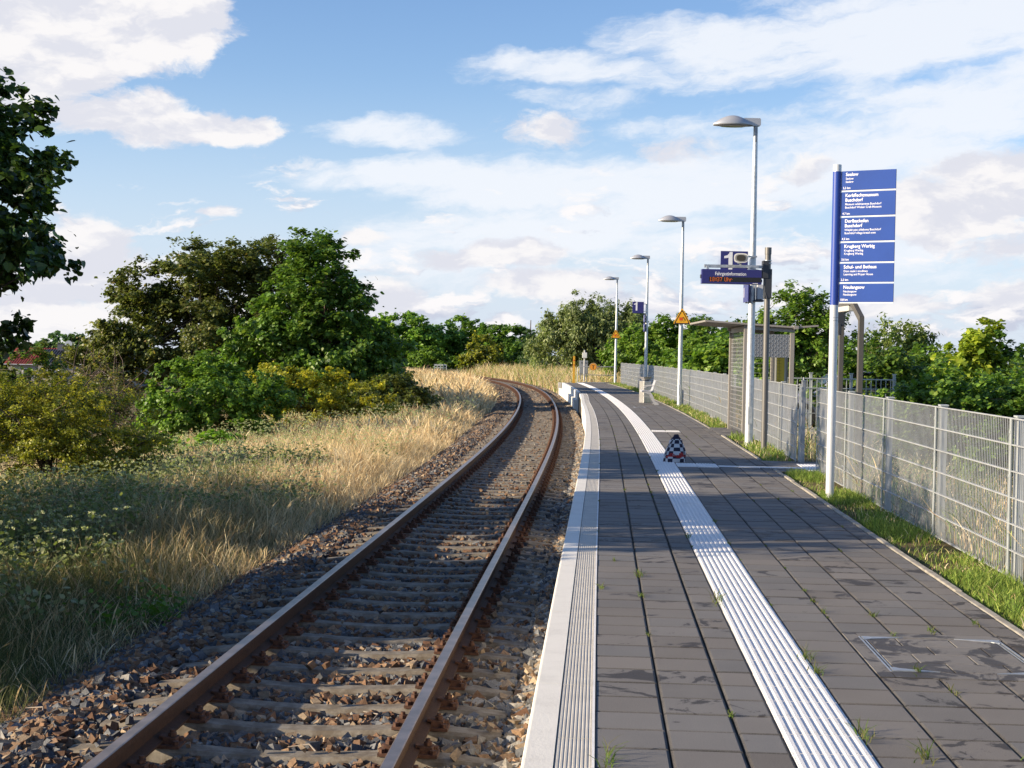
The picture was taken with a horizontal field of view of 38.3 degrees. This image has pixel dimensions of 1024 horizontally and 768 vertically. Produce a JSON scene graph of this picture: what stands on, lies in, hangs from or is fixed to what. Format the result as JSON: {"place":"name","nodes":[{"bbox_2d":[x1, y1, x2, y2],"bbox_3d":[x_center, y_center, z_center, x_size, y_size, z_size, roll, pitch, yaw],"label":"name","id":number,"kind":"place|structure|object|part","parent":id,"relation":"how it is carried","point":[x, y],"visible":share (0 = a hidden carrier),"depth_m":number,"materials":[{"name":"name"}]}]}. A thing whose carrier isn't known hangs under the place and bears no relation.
{"place":"outdoors","nodes":[
{"label":"outdoors","id":0,"kind":"place"},
{"bbox_2d":[0,360,1023,738],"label":"terrain","id":1,"kind":"structure","parent":0,"point":[912,547],"depth_m":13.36,"materials":[{"name":"green plant"}]},
{"bbox_2d":[4,347,65,380],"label":"house","id":2,"kind":"structure","parent":1,"relation":"on","point":[20,361],"depth_m":168.03,"materials":[{"name":"red tile"}]},
{"bbox_2d":[0,66,85,359],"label":"lime tree","id":3,"kind":"object","parent":1,"relation":"on","point":[37,252],"visible":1,"depth_m":18.75,"materials":[{"name":"green plant"}]},
{"bbox_2d":[0,338,95,433],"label":"dark shrub","id":4,"kind":"object","parent":1,"relation":"on","point":[43,357],"visible":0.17,"depth_m":55.87,"materials":[{"name":"green plant"}]},
{"bbox_2d":[64,384,111,431],"bbox_3d":[-12.684,1.439,43.980,1.552,3.072,1.436,1,1,0],"label":"yellow sapling","id":5,"kind":"object","parent":1,"relation":"on","point":[91,390],"visible":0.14,"depth_m":43.91,"materials":[{"name":"green plant"}]},
{"bbox_2d":[0,339,178,485],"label":"olive bush","id":6,"kind":"object","parent":1,"relation":"on","point":[46,443],"visible":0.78,"depth_m":27.52,"materials":[{"name":"green plant"}]},
{"bbox_2d":[32,341,148,386],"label":"house","id":7,"kind":"structure","parent":1,"relation":"on","point":[58,350],"depth_m":152.09,"materials":[{"name":"tile"}]},
{"bbox_2d":[61,345,161,441],"bbox_3d":[-12.901,0.759,47.857,3.595,4.241,3.434,0,2,-41],"label":"twiggy bush","id":8,"kind":"object","parent":1,"relation":"on","point":[113,372],"visible":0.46,"depth_m":47.91,"materials":[{"name":"green plant"}]},
{"bbox_2d":[45,231,305,408],"bbox_3d":[-14.540,-2.123,65.015,12.067,9.218,6.406,1,1,0],"label":"brown tree","id":9,"kind":"object","parent":1,"relation":"on","point":[211,308],"visible":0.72,"depth_m":64.26,"materials":[{"name":"green plant"}]},
{"bbox_2d":[0,430,397,647],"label":"leafy herbs","id":10,"kind":"object","parent":1,"relation":"on","point":[77,522],"visible":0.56,"depth_m":19.70,"materials":[{"name":"green plant"}]},
{"bbox_2d":[155,429,254,453],"bbox_3d":[-7.763,1.899,37.542,2.614,1.485,1.858,1,1,0],"label":"bush","id":11,"kind":"object","parent":1,"relation":"on","point":[214,436],"visible":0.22,"depth_m":37.68,"materials":[{"name":"green plant"}]},
{"bbox_2d":[124,348,303,444],"bbox_3d":[-8.702,0.816,42.992,5.166,3.736,3.021,1,1,0],"label":"green bush","id":12,"kind":"object","parent":1,"relation":"on","point":[244,401],"visible":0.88,"depth_m":42.62,"materials":[{"name":"green plant"}]},
{"bbox_2d":[0,396,476,569],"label":"umbel flowers","id":13,"kind":"object","parent":1,"relation":"on","point":[129,477],"visible":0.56,"depth_m":25.67,"materials":[{"name":"beige plant"}]},
{"bbox_2d":[0,365,499,723],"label":"dry grass","id":14,"kind":"structure","parent":1,"relation":"on","point":[211,551],"depth_m":18.96,"materials":[{"name":"beige plant"}]},
{"bbox_2d":[26,650,524,750],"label":"twigs","id":15,"kind":"object","parent":1,"relation":"on","point":[42,707],"visible":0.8,"depth_m":9.60,"materials":[{"name":"brown wood"}]},
{"bbox_2d":[0,384,584,767],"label":"ballast","id":16,"kind":"structure","parent":1,"relation":"on","point":[84,706],"depth_m":11.68,"materials":[{"name":"gravel"}]},
{"bbox_2d":[66,373,573,767],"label":"railway track","id":17,"kind":"structure","parent":16,"relation":"on","point":[153,738],"depth_m":11.55,"materials":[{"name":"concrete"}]},
{"bbox_2d":[223,360,403,429],"bbox_3d":[-6.739,0.793,50.044,6.134,3.191,3.147,1,1,0],"label":"yellow bush","id":18,"kind":"object","parent":1,"relation":"on","point":[329,402],"visible":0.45,"depth_m":49.85,"materials":[{"name":"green plant"}]},
{"bbox_2d":[211,226,418,417],"bbox_3d":[-7.791,-2.150,60.619,8.739,8.733,6.648,1,1,0],"label":"green tree","id":19,"kind":"object","parent":1,"relation":"on","point":[316,331],"visible":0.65,"depth_m":59.31,"materials":[{"name":"green plant"}]},
{"bbox_2d":[336,368,443,415],"bbox_3d":[-4.551,0.752,56.040,4.601,2.726,3.521,1,1,-21],"label":"dark bush","id":20,"kind":"object","parent":1,"relation":"on","point":[422,394],"visible":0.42,"depth_m":55.83,"materials":[{"name":"green plant"}]},
{"bbox_2d":[369,308,451,367],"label":"leafy tree","id":21,"kind":"object","parent":1,"relation":"on","point":[413,330],"visible":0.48,"depth_m":187.97,"materials":[{"name":"green plant"}]},
{"bbox_2d":[406,345,451,368],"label":"hedge bush","id":22,"kind":"object","parent":1,"relation":"on","point":[431,356],"visible":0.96,"depth_m":171.56,"materials":[{"name":"green plant"}]},
{"bbox_2d":[434,364,446,369],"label":"white railing","id":23,"kind":"object","parent":1,"relation":"on","point":[440,365],"visible":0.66,"depth_m":164.97,"materials":[{"name":"grey metal"}]},
{"bbox_2d":[418,313,485,367],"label":"leafy tree","id":24,"kind":"object","parent":1,"relation":"on","point":[461,335],"visible":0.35,"depth_m":191.74,"materials":[{"name":"green plant"}]},
{"bbox_2d":[445,351,477,369],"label":"hedge bush","id":25,"kind":"object","parent":1,"relation":"on","point":[454,360],"visible":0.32,"depth_m":175.44,"materials":[{"name":"green plant"}]},
{"bbox_2d":[455,330,507,369],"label":"ochre bush","id":26,"kind":"object","parent":1,"relation":"on","point":[486,354],"visible":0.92,"depth_m":169.12,"materials":[{"name":"green plant"}]},
{"bbox_2d":[456,321,552,367],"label":"leafy tree","id":27,"kind":"object","parent":1,"relation":"on","point":[502,331],"visible":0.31,"depth_m":188.90,"materials":[{"name":"green plant"}]},
{"bbox_2d":[506,342,539,365],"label":"hedge bush","id":28,"kind":"object","parent":1,"relation":"on","point":[515,352],"visible":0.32,"depth_m":171.52,"materials":[{"name":"green plant"}]},
{"bbox_2d":[517,320,535,365],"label":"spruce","id":29,"kind":"object","parent":1,"relation":"on","point":[522,356],"visible":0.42,"depth_m":164.80,"materials":[{"name":"green plant"}]},
{"bbox_2d":[525,327,557,367],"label":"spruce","id":30,"kind":"object","parent":1,"relation":"on","point":[541,358],"visible":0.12,"depth_m":162.89,"materials":[{"name":"green plant"}]},
{"bbox_2d":[579,361,587,381],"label":"signal cabinet","id":31,"kind":"object","parent":1,"relation":"on","point":[581,368],"visible":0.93,"depth_m":88.06,"materials":[{"name":"grey"}]},
{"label":"door","id":32,"kind":"part","parent":31,"relation":"part of","materials":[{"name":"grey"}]},
{"bbox_2d":[582,350,586,381],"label":"box post","id":33,"kind":"object","parent":1,"relation":"on","point":[584,355],"visible":0.85,"depth_m":87.54,"materials":[{"name":"grey metal"}]},
{"bbox_2d":[521,289,653,370],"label":"willow","id":34,"kind":"object","parent":1,"relation":"on","point":[569,333],"visible":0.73,"depth_m":128.47,"materials":[{"name":"green plant"}]},
{"bbox_2d":[603,276,618,382],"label":"platform lamp","id":35,"kind":"object","parent":1,"relation":"on","point":[616,318],"visible":0.92,"depth_m":82.71,"materials":[{"name":"metal"}]},
{"bbox_2d":[611,330,619,337],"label":"warning sign","id":36,"kind":"object","parent":35,"relation":"attached to","point":[615,334],"visible":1,"depth_m":82.66,"materials":[{"name":"orange"}]},
{"bbox_2d":[595,319,677,376],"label":"leafy tree","id":37,"kind":"object","parent":1,"relation":"on","point":[630,354],"visible":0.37,"depth_m":95.00,"materials":[{"name":"green plant"}]},
{"bbox_2d":[630,255,649,376],"bbox_3d":[5.543,-2.594,64.546,0.865,6.131,0.356,1,1,-2],"label":"platform lamp","id":38,"kind":"object","parent":1,"relation":"on","point":[646,317],"visible":0.94,"depth_m":64.50,"materials":[{"name":"metal"}]},
{"bbox_2d":[632,302,647,312],"bbox_3d":[5.594,-3.341,64.465,0.670,0.500,0.058,1,1,-1],"label":"platform number sign","id":39,"kind":"object","parent":38,"relation":"attached to","point":[637,307],"visible":1,"depth_m":64.44,"materials":[{"name":"blue metal"}]},
{"bbox_2d":[658,215,685,405],"bbox_3d":[4.971,-2.229,46.350,0.865,6.131,0.356,1,1,-2],"label":"platform lamp","id":40,"kind":"object","parent":1,"relation":"on","point":[669,218],"visible":0.96,"depth_m":46.31,"materials":[{"name":"metal"}]},
{"bbox_2d":[674,309,689,323],"bbox_3d":[5.336,-2.122,46.315,0.524,0.486,0.108,1,1,2],"label":"warning sign","id":41,"kind":"object","parent":40,"relation":"attached to","point":[681,317],"visible":0.98,"depth_m":46.27,"materials":[{"name":"orange"}]},
{"bbox_2d":[624,311,728,366],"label":"leafy tree","id":42,"kind":"object","parent":1,"relation":"on","point":[659,332],"visible":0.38,"depth_m":91.24,"materials":[{"name":"green plant"}]},
{"bbox_2d":[620,363,735,423],"bbox_3d":[5.771,-0.068,57.901,0.471,1.253,47.858,1,1,1],"label":"fence","id":43,"kind":"object","parent":1,"relation":"on","point":[705,386],"visible":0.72,"depth_m":45.79,"materials":[{"name":"metal"}]},
{"bbox_2d":[659,334,721,367],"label":"leafy tree","id":44,"kind":"object","parent":1,"relation":"on","point":[673,355],"depth_m":69.83,"materials":[{"name":"green plant"}]},
{"bbox_2d":[663,327,737,366],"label":"leafy tree","id":45,"kind":"object","parent":1,"relation":"on","point":[693,339],"visible":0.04,"depth_m":83.45,"materials":[{"name":"green plant"}]},
{"bbox_2d":[675,316,746,349],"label":"leafy tree","id":46,"kind":"object","parent":1,"relation":"on","point":[738,320],"visible":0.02,"depth_m":95.17,"materials":[{"name":"green plant"}]},
{"bbox_2d":[682,329,761,403],"bbox_3d":[8.511,-0.266,56.013,4.314,3.572,4.197,1,1,0],"label":"leafy tree","id":47,"kind":"object","parent":1,"relation":"on","point":[713,358],"visible":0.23,"depth_m":55.29,"materials":[{"name":"green plant"}]},
{"bbox_2d":[713,115,760,444],"bbox_3d":[4.061,-1.848,27.054,0.865,6.131,0.356,1,1,-2],"label":"platform lamp","id":48,"kind":"object","parent":1,"relation":"on","point":[732,121],"visible":0.94,"depth_m":27.02,"materials":[{"name":"metal"}]},
{"bbox_2d":[743,285,748,302],"bbox_3d":[4.346,-1.667,27.070,0.123,0.374,0.500,1,1,-1],"label":"pole sign","id":49,"kind":"object","parent":48,"relation":"attached to","point":[745,293],"visible":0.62,"depth_m":27.04,"materials":[{"name":"blue metal"}]},
{"bbox_2d":[748,407,751,423],"bbox_3d":[4.364,0.575,27.040,0.075,0.320,0.006,1,1,-2],"label":"access door","id":50,"kind":"structure","parent":48,"relation":"in","point":[749,408],"depth_m":27.04,"materials":[{"name":"white metal"}]},
{"bbox_2d":[754,285,763,301],"bbox_3d":[4.525,-1.661,27.020,0.176,0.312,0.220,1,1,0],"label":"equipment box","id":51,"kind":"object","parent":48,"relation":"attached to","point":[759,293],"visible":0.72,"depth_m":26.92,"materials":[{"name":"grey"}]},
{"bbox_2d":[704,247,771,450],"bbox_3d":[3.795,-0.557,24.991,1.144,3.525,0.153,1,1,0],"label":"display mast","id":52,"kind":"object","parent":1,"relation":"on","point":[765,266],"visible":0.96,"depth_m":24.94,"materials":[{"name":"grey metal"}]},
{"bbox_2d":[700,266,761,284],"bbox_3d":[3.706,-1.839,24.933,1.048,0.302,0.135,1,1,-1],"label":"information display","id":53,"kind":"object","parent":52,"relation":"hanging from","point":[730,276],"visible":1,"depth_m":24.87,"materials":[{"name":"blue metal"}]},
{"bbox_2d":[720,251,756,269],"bbox_3d":[4.142,-2.174,26.961,0.670,0.500,0.058,1,1,-1],"label":"platform number sign","id":54,"kind":"object","parent":52,"relation":"attached to","point":[727,257],"visible":0.51,"depth_m":26.93,"materials":[{"name":"blue metal"}]},
{"bbox_2d":[734,253,747,265],"bbox_3d":[3.826,-2.078,24.686,0.236,0.205,0.310,1,1,6],"label":"loudspeaker","id":55,"kind":"object","parent":52,"relation":"attached to","point":[739,258],"visible":1,"depth_m":24.54,"materials":[{"name":"grey plastic"}]},
{"bbox_2d":[521,382,1023,767],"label":"platform","id":56,"kind":"structure","parent":1,"relation":"on","point":[681,678],"depth_m":8.79,"materials":[{"name":"concrete"}]},
{"bbox_2d":[572,356,574,382],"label":"marker post","id":57,"kind":"object","parent":56,"relation":"on","point":[573,381],"visible":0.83,"depth_m":83.47,"materials":[{"name":"orange"}]},
{"bbox_2d":[577,366,613,382],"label":"end barrier","id":58,"kind":"object","parent":56,"relation":"on","point":[593,382],"visible":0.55,"depth_m":83.99,"materials":[{"name":"grey metal"}]},
{"bbox_2d":[589,363,596,370],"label":"round sign","id":59,"kind":"object","parent":58,"relation":"attached to","point":[592,366],"visible":1,"depth_m":83.94,"materials":[{"name":"brown metal"}]},
{"bbox_2d":[639,377,651,402],"bbox_3d":[4.557,0.199,50.463,0.336,0.890,0.336,0,1,-28],"label":"litter bin","id":60,"kind":"object","parent":56,"relation":"on","point":[645,381],"visible":0.94,"depth_m":50.35,"materials":[{"name":"silver metal"}]},
{"bbox_2d":[640,380,658,404],"bbox_3d":[4.565,0.276,48.954,0.575,0.800,0.906,1,1,1],"label":"bench","id":61,"kind":"object","parent":56,"relation":"on","point":[649,393],"visible":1,"depth_m":48.53,"materials":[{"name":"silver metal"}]},
{"bbox_2d":[663,434,685,461],"bbox_3d":[2.476,0.974,22.424,0.348,0.420,0.229,1,1,-8],"label":"drawstring bag","id":62,"kind":"object","parent":56,"relation":"on","point":[675,450],"visible":1,"depth_m":22.34,"materials":[{"name":"multicoloured fabric"}]},
{"bbox_2d":[690,320,818,435],"bbox_3d":[5.133,-0.142,31.806,2.330,2.365,3.080,1,1,1],"label":"waiting shelter","id":63,"kind":"object","parent":56,"relation":"on","point":[781,345],"visible":0.84,"depth_m":30.38,"materials":[{"name":"grey paint"}]},
{"bbox_2d":[800,377,805,462],"bbox_3d":[4.488,0.565,22.764,0.073,1.340,0.069,1,1,0],"label":"gate post","id":64,"kind":"object","parent":56,"relation":"on","point":[803,407],"visible":0.97,"depth_m":22.74,"materials":[{"name":"metal"}]},
{"bbox_2d":[587,425,1023,767],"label":"grass tufts","id":65,"kind":"object","parent":56,"relation":"on","point":[816,670],"visible":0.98,"depth_m":7.53,"materials":[{"name":"green plant"}]},
{"bbox_2d":[858,636,1023,674],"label":"access cover","id":66,"kind":"object","parent":56,"relation":"on","point":[965,656],"visible":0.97,"depth_m":8.04,"materials":[{"name":"metal"}]},
{"bbox_2d":[753,378,800,461],"bbox_3d":[4.699,0.563,26.396,0.121,1.253,6.577,1,1,3],"label":"fence","id":67,"kind":"object","parent":1,"relation":"on","point":[773,407],"visible":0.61,"depth_m":25.36,"materials":[{"name":"metal"}]},
{"bbox_2d":[774,357,787,426],"bbox_3d":[6.056,0.225,33.404,0.340,1.900,0.061,1,1,4],"label":"timetable board","id":68,"kind":"object","parent":1,"relation":"on","point":[781,369],"visible":0.43,"depth_m":33.37,"materials":[{"name":"yellow paint"}]},
{"bbox_2d":[725,279,874,398],"bbox_3d":[8.995,-0.653,46.045,4.832,5.265,3.026,1,1,0],"label":"acacia","id":69,"kind":"object","parent":1,"relation":"on","point":[815,360],"visible":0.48,"depth_m":45.54,"materials":[{"name":"green plant"}]},
{"bbox_2d":[786,431,885,457],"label":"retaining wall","id":70,"kind":"structure","parent":1,"relation":"on","point":[812,434],"depth_m":33.85,"materials":[{"name":"grey concrete"}]},
{"bbox_2d":[768,372,896,430],"bbox_3d":[7.313,0.431,33.938,3.030,1.375,0.090,1,1,0],"label":"access railing","id":71,"kind":"object","parent":70,"relation":"on","point":[850,388],"visible":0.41,"depth_m":33.91,"materials":[{"name":"metal"}]},
{"bbox_2d":[836,303,863,488],"bbox_3d":[4.381,0.203,19.514,0.224,2.565,2.085,1,1,6],"label":"steel frame","id":72,"kind":"object","parent":1,"relation":"on","point":[843,308],"visible":0.58,"depth_m":18.64,"materials":[{"name":"grey metal"}]},
{"bbox_2d":[826,164,896,497],"bbox_3d":[4.014,-0.583,17.012,0.741,3.915,0.098,2,1,34],"label":"hiking signpost","id":73,"kind":"object","parent":1,"relation":"on","point":[872,227],"visible":1,"depth_m":17.03,"materials":[{"name":"blue metal"}]},
{"bbox_2d":[806,330,935,450],"bbox_3d":[9.214,0.445,35.960,3.850,3.682,3.421,2,1,34],"label":"shrub","id":74,"kind":"object","parent":1,"relation":"on","point":[898,362],"visible":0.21,"depth_m":35.30,"materials":[{"name":"green plant"}]},
{"bbox_2d":[864,312,942,377],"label":"hanging birch","id":75,"kind":"object","parent":1,"relation":"on","point":[916,335],"visible":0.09,"depth_m":75.44,"materials":[{"name":"green plant"}]},
{"bbox_2d":[816,387,1023,584],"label":"fence","id":76,"kind":"object","parent":1,"relation":"on","point":[892,438],"visible":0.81,"depth_m":13.52,"materials":[{"name":"metal"}]},
{"bbox_2d":[876,342,1007,458],"bbox_3d":[10.508,0.753,37.979,4.911,3.703,3.664,2,1,26],"label":"shrub","id":77,"kind":"object","parent":1,"relation":"on","point":[921,352],"visible":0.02,"depth_m":38.04,"materials":[{"name":"green plant"}]},
{"bbox_2d":[862,357,1023,480],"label":"shrub","id":78,"kind":"object","parent":1,"relation":"on","point":[916,391],"visible":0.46,"depth_m":31.54,"materials":[{"name":"green plant"}]},
{"bbox_2d":[922,365,1023,489],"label":"shrub","id":79,"kind":"object","parent":1,"relation":"on","point":[1011,391],"visible":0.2,"depth_m":31.32,"materials":[{"name":"green plant"}]},
{"bbox_2d":[930,317,1023,405],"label":"yellow maple","id":80,"kind":"object","parent":1,"relation":"on","point":[977,349],"visible":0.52,"depth_m":34.21,"materials":[{"name":"green plant"}]},
{"bbox_2d":[982,327,1023,382],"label":"dark oak","id":81,"kind":"object","parent":1,"relation":"on","point":[1009,349],"visible":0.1,"depth_m":71.36,"materials":[{"name":"green plant"}]},
{"bbox_2d":[984,365,1023,419],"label":"shrub","id":82,"kind":"object","parent":1,"relation":"on","point":[1009,376],"visible":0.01,"depth_m":36.22,"materials":[{"name":"green plant"}]},
{"bbox_2d":[1003,352,1023,386],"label":"shrub","id":83,"kind":"object","parent":1,"relation":"on","point":[1020,362],"visible":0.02,"depth_m":40.16,"materials":[{"name":"green plant"}]},
{"bbox_2d":[0,346,1023,372],"bbox_3d":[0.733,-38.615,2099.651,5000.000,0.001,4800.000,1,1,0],"label":"field","id":84,"kind":"structure","parent":0,"point":[439,368],"depth_m":730.32,"materials":[{"name":"green plant"}]},
{"bbox_2d":[0,339,32,368],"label":"village tree","id":85,"kind":"object","parent":84,"relation":"on","point":[2,361],"visible":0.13,"depth_m":259.99,"materials":[{"name":"green plant"}]},
{"bbox_2d":[37,330,63,347],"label":"village tree","id":86,"kind":"object","parent":84,"relation":"on","point":[54,337],"visible":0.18,"depth_m":260.50,"materials":[{"name":"green plant"}]},
{"bbox_2d":[55,332,87,347],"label":"village tree","id":87,"kind":"object","parent":84,"relation":"on","point":[65,337],"visible":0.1,"depth_m":256.53,"materials":[{"name":"green plant"}]},
{"bbox_2d":[0,0,1023,362],"label":"sky","id":88,"kind":"structure","parent":0,"point":[489,161],"materials":[{"name":"blue"}]},
{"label":"yard paving","id":89,"kind":"structure","parent":0,"visible":0},
{"bbox_2d":[775,371,925,426],"bbox_3d":[8.409,0.371,36.752,4.170,1.440,1.896,1,1,0],"label":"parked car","id":90,"kind":"object","parent":89,"relation":"on","point":[868,388],"visible":0.02,"depth_m":35.90,"materials":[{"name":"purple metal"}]},
{"bbox_3d":[8.138,-0.067,35.899,1.130,0.420,0.012,1,1,0],"label":"side window","id":91,"kind":"part","parent":90,"relation":"part of","materials":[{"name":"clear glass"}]},
{"bbox_3d":[9.313,-0.045,35.899,1.080,0.420,0.012,1,1,0],"label":"side window","id":92,"kind":"part","parent":90,"relation":"part of","materials":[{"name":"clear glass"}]}
]}

